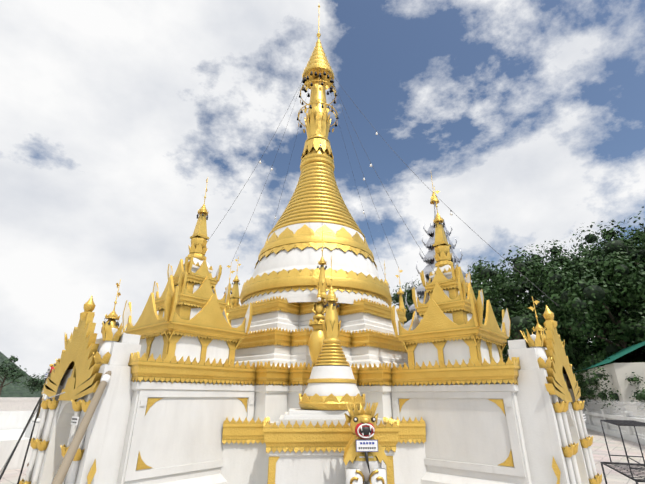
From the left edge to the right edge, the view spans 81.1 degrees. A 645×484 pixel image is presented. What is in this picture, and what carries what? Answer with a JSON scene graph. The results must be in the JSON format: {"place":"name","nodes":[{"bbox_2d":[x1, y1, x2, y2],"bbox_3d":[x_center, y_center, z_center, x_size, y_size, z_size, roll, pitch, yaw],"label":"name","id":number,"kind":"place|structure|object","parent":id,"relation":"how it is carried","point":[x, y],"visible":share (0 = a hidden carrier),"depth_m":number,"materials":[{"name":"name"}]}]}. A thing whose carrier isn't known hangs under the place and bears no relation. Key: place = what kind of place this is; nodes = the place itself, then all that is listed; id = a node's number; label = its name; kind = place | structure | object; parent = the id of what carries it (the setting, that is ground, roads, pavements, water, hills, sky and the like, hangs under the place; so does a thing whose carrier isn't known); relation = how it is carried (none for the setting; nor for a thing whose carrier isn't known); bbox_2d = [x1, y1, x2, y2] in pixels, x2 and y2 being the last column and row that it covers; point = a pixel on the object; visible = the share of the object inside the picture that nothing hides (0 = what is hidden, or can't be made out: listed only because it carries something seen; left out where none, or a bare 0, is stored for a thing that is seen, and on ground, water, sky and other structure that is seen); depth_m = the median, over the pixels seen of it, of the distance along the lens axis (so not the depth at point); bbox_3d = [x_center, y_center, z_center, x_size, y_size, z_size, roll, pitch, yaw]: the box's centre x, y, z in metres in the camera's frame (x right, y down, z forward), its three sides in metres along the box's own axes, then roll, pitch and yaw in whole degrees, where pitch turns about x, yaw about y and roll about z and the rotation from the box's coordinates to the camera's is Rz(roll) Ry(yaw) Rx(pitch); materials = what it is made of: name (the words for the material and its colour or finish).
{"place":"outdoors","nodes":[
{"label":"outdoors","id":0,"kind":"place"},
{"bbox_2d":[0,352,41,396],"bbox_3d":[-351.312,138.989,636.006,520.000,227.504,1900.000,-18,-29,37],"label":"hills","id":1,"kind":"structure","parent":0,"point":[12,390],"depth_m":343.32,"materials":[{"name":"green plant"}]},
{"bbox_2d":[24,363,55,437],"bbox_3d":[-6.917,4.087,9.865,0.575,1.781,0.900,-18,-29,37],"label":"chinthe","id":2,"kind":"object","parent":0,"point":[31,424],"visible":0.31,"depth_m":9.41,"materials":[{"name":"white"}]},
{"bbox_2d":[0,397,644,483],"bbox_3d":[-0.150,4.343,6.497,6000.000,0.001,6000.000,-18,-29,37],"label":"ground","id":3,"kind":"structure","parent":0,"point":[600,450],"depth_m":11.58,"materials":[{"name":"grey concrete"}]},
{"bbox_2d":[0,355,26,394],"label":"tree","id":4,"kind":"object","parent":3,"relation":"on","point":[12,369],"visible":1,"depth_m":110.07,"materials":[{"name":"green plant"}]},
{"bbox_2d":[0,411,36,470],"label":"perimeter wall","id":5,"kind":"structure","parent":3,"relation":"on","point":[13,424],"depth_m":8.98,"materials":[{"name":"white paint"}]},
{"bbox_2d":[0,392,64,483],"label":"metal poles","id":6,"kind":"object","parent":3,"relation":"on","point":[40,400],"visible":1,"depth_m":3.81,"materials":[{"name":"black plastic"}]},
{"bbox_2d":[23,372,47,393],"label":"tree","id":7,"kind":"object","parent":3,"relation":"on","point":[36,383],"visible":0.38,"depth_m":114.88,"materials":[{"name":"green plant"}]},
{"bbox_2d":[19,279,140,483],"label":"porch","id":8,"kind":"object","parent":3,"relation":"on","point":[86,361],"visible":0.88,"depth_m":4.03,"materials":[{"name":"white paint"}]},
{"bbox_2d":[51,371,111,483],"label":"leaning pole","id":9,"kind":"object","parent":3,"relation":"on","point":[63,469],"visible":0.88,"depth_m":3.21,"materials":[{"name":"brown wood"}]},
{"bbox_2d":[220,257,426,483],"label":"stupa","id":10,"kind":"object","parent":3,"relation":"on","point":[307,441],"visible":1,"depth_m":4.23,"materials":[{"name":"white paint"}]},
{"bbox_2d":[308,289,325,364],"bbox_3d":[-0.052,1.518,5.322,0.300,1.774,0.300,-18,-29,37],"label":"vase","id":11,"kind":"object","parent":10,"relation":"on","point":[316,339],"visible":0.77,"depth_m":5.34,"materials":[{"name":"gold metal"}]},
{"bbox_2d":[116,296,531,483],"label":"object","id":12,"kind":"object","parent":3,"relation":"on","point":[272,366],"visible":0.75,"depth_m":4.58,"materials":[{"name":"white paint"}]},
{"bbox_2d":[122,179,252,363],"bbox_3d":[-1.966,0.333,5.851,1.374,3.165,1.374,-18,-29,37],"label":"shrine","id":13,"kind":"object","parent":12,"relation":"on","point":[190,319],"depth_m":5.20,"materials":[{"name":"gold metal"}]},
{"bbox_2d":[124,390,254,480],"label":"bay panels","id":14,"kind":"object","parent":12,"relation":"attached to","point":[131,473],"visible":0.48,"depth_m":3.97,"materials":[{"name":"white paint"}]},
{"bbox_2d":[224,262,234,318],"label":"spire","id":15,"kind":"structure","parent":12,"relation":"on","point":[228,305],"depth_m":7.66,"materials":[{"name":"gold metal"}]},
{"bbox_2d":[229,256,240,323],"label":"spire","id":16,"kind":"structure","parent":12,"relation":"on","point":[234,298],"depth_m":9.66,"materials":[{"name":"gold metal"}]},
{"bbox_2d":[240,5,391,306],"bbox_3d":[-0.120,-2.784,9.424,3.200,9.450,3.200,-18,-29,37],"label":"chedi bell and spire","id":17,"kind":"object","parent":12,"relation":"on","point":[289,257],"visible":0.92,"depth_m":7.26,"materials":[{"name":"gold metal"}]},
{"bbox_2d":[316,230,327,299],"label":"spire","id":18,"kind":"structure","parent":12,"relation":"on","point":[322,284],"depth_m":6.06,"materials":[{"name":"gold metal"}]},
{"bbox_2d":[207,71,557,305],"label":"string lights","id":19,"kind":"object","parent":12,"relation":"attached to","point":[451,213],"visible":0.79,"depth_m":8.22,"materials":[{"name":"grey metal"}]},
{"bbox_2d":[384,262,403,326],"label":"spire","id":20,"kind":"structure","parent":12,"relation":"on","point":[389,287],"depth_m":10.08,"materials":[{"name":"gold metal"}]},
{"bbox_2d":[396,270,406,321],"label":"spire","id":21,"kind":"structure","parent":12,"relation":"on","point":[400,292],"depth_m":7.89,"materials":[{"name":"gold metal"}]},
{"bbox_2d":[391,187,509,366],"bbox_3d":[1.984,0.458,6.115,1.374,3.165,1.374,-18,-29,37],"label":"shrine","id":22,"kind":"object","parent":12,"relation":"on","point":[451,327],"depth_m":5.45,"materials":[{"name":"gold metal"}]},
{"bbox_2d":[391,392,525,476],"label":"bay panels","id":23,"kind":"object","parent":12,"relation":"attached to","point":[516,452],"visible":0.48,"depth_m":4.23,"materials":[{"name":"white paint"}]},
{"bbox_2d":[343,402,388,483],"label":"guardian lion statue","id":24,"kind":"object","parent":3,"relation":"on","point":[364,456],"visible":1,"depth_m":3.40,"materials":[{"name":"gold metal"}]},
{"bbox_2d":[391,275,421,323],"bbox_3d":[9.929,9.858,37.582,9.725,13.523,11.502,-18,-29,37],"label":"tree","id":25,"kind":"object","parent":3,"relation":"on","point":[409,314],"visible":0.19,"depth_m":37.23,"materials":[{"name":"green plant"}]},
{"bbox_2d":[403,175,507,359],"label":"pagoda spire","id":26,"kind":"structure","parent":3,"relation":"on","point":[420,289],"depth_m":35.27,"materials":[{"name":"grey metal"}]},
{"bbox_2d":[472,269,525,342],"bbox_3d":[17.318,9.636,37.891,11.399,14.231,10.599,5,-23,-12],"label":"tree","id":27,"kind":"object","parent":3,"relation":"on","point":[509,297],"depth_m":36.23,"materials":[{"name":"green plant"}]},
{"bbox_2d":[486,261,587,369],"bbox_3d":[19.925,7.948,33.545,11.418,14.053,11.663,-18,-29,37],"label":"tree","id":28,"kind":"object","parent":3,"relation":"on","point":[509,305],"visible":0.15,"depth_m":33.93,"materials":[{"name":"green plant"}]},
{"bbox_2d":[465,245,609,362],"bbox_3d":[14.136,6.287,27.279,11.121,12.329,9.706,-18,-29,37],"label":"tree","id":29,"kind":"object","parent":3,"relation":"on","point":[522,321],"visible":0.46,"depth_m":26.98,"materials":[{"name":"green plant"}]},
{"bbox_2d":[508,297,601,483],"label":"porch","id":30,"kind":"object","parent":3,"relation":"on","point":[558,440],"visible":1,"depth_m":4.21,"materials":[{"name":"white paint"}]},
{"bbox_2d":[504,222,639,372],"bbox_3d":[21.779,6.104,29.995,11.572,14.788,10.528,-18,-29,37],"label":"tree","id":31,"kind":"object","parent":3,"relation":"on","point":[555,251],"visible":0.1,"depth_m":31.48,"materials":[{"name":"green plant"}]},
{"bbox_2d":[572,363,592,410],"bbox_3d":[15.747,9.168,22.906,3.690,3.818,3.880,-18,-29,37],"label":"bush","id":32,"kind":"object","parent":3,"relation":"on","point":[582,383],"visible":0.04,"depth_m":22.18,"materials":[{"name":"green plant"}]},
{"bbox_2d":[532,244,644,372],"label":"tree","id":33,"kind":"object","parent":3,"relation":"on","point":[625,333],"visible":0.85,"depth_m":21.85,"materials":[{"name":"green plant"}]},
{"bbox_2d":[573,353,605,403],"bbox_3d":[14.894,7.826,19.978,3.856,3.947,4.462,-18,-29,37],"label":"bush","id":34,"kind":"object","parent":3,"relation":"on","point":[586,393],"visible":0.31,"depth_m":20.36,"materials":[{"name":"green plant"}]},
{"bbox_2d":[544,227,644,358],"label":"tree","id":35,"kind":"object","parent":3,"relation":"on","point":[591,255],"visible":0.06,"depth_m":26.31,"materials":[{"name":"green plant"}]},
{"bbox_2d":[573,341,644,417],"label":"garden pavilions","id":36,"kind":"object","parent":3,"relation":"on","point":[620,373],"visible":0.5,"depth_m":16.76,"materials":[{"name":"teal"}]},
{"bbox_2d":[575,206,644,343],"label":"tree","id":37,"kind":"object","parent":3,"relation":"on","point":[611,233],"visible":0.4,"depth_m":23.69,"materials":[{"name":"green plant"}]},
{"bbox_2d":[580,399,644,444],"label":"balustrade fence","id":38,"kind":"object","parent":3,"relation":"on","point":[593,419],"visible":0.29,"depth_m":16.23,"materials":[{"name":"white concrete"}]},
{"bbox_2d":[588,356,644,409],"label":"bush","id":39,"kind":"object","parent":3,"relation":"on","point":[602,395],"visible":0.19,"depth_m":17.37,"materials":[{"name":"green plant"}]},
{"bbox_2d":[600,462,644,483],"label":"metal table","id":40,"kind":"object","parent":3,"relation":"on","point":[614,465],"visible":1,"depth_m":5.80,"materials":[{"name":"grey metal"}]},
{"bbox_2d":[600,420,644,476],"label":"candle rack","id":41,"kind":"object","parent":3,"relation":"on","point":[619,423],"visible":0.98,"depth_m":9.17,"materials":[{"name":"grey metal"}]},
{"bbox_2d":[629,384,644,409],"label":"bush","id":42,"kind":"object","parent":3,"relation":"on","point":[639,396],"visible":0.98,"depth_m":14.55,"materials":[{"name":"green plant"}]},
{"bbox_2d":[0,0,644,379],"label":"sky","id":43,"kind":"structure","parent":0,"point":[526,118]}
]}

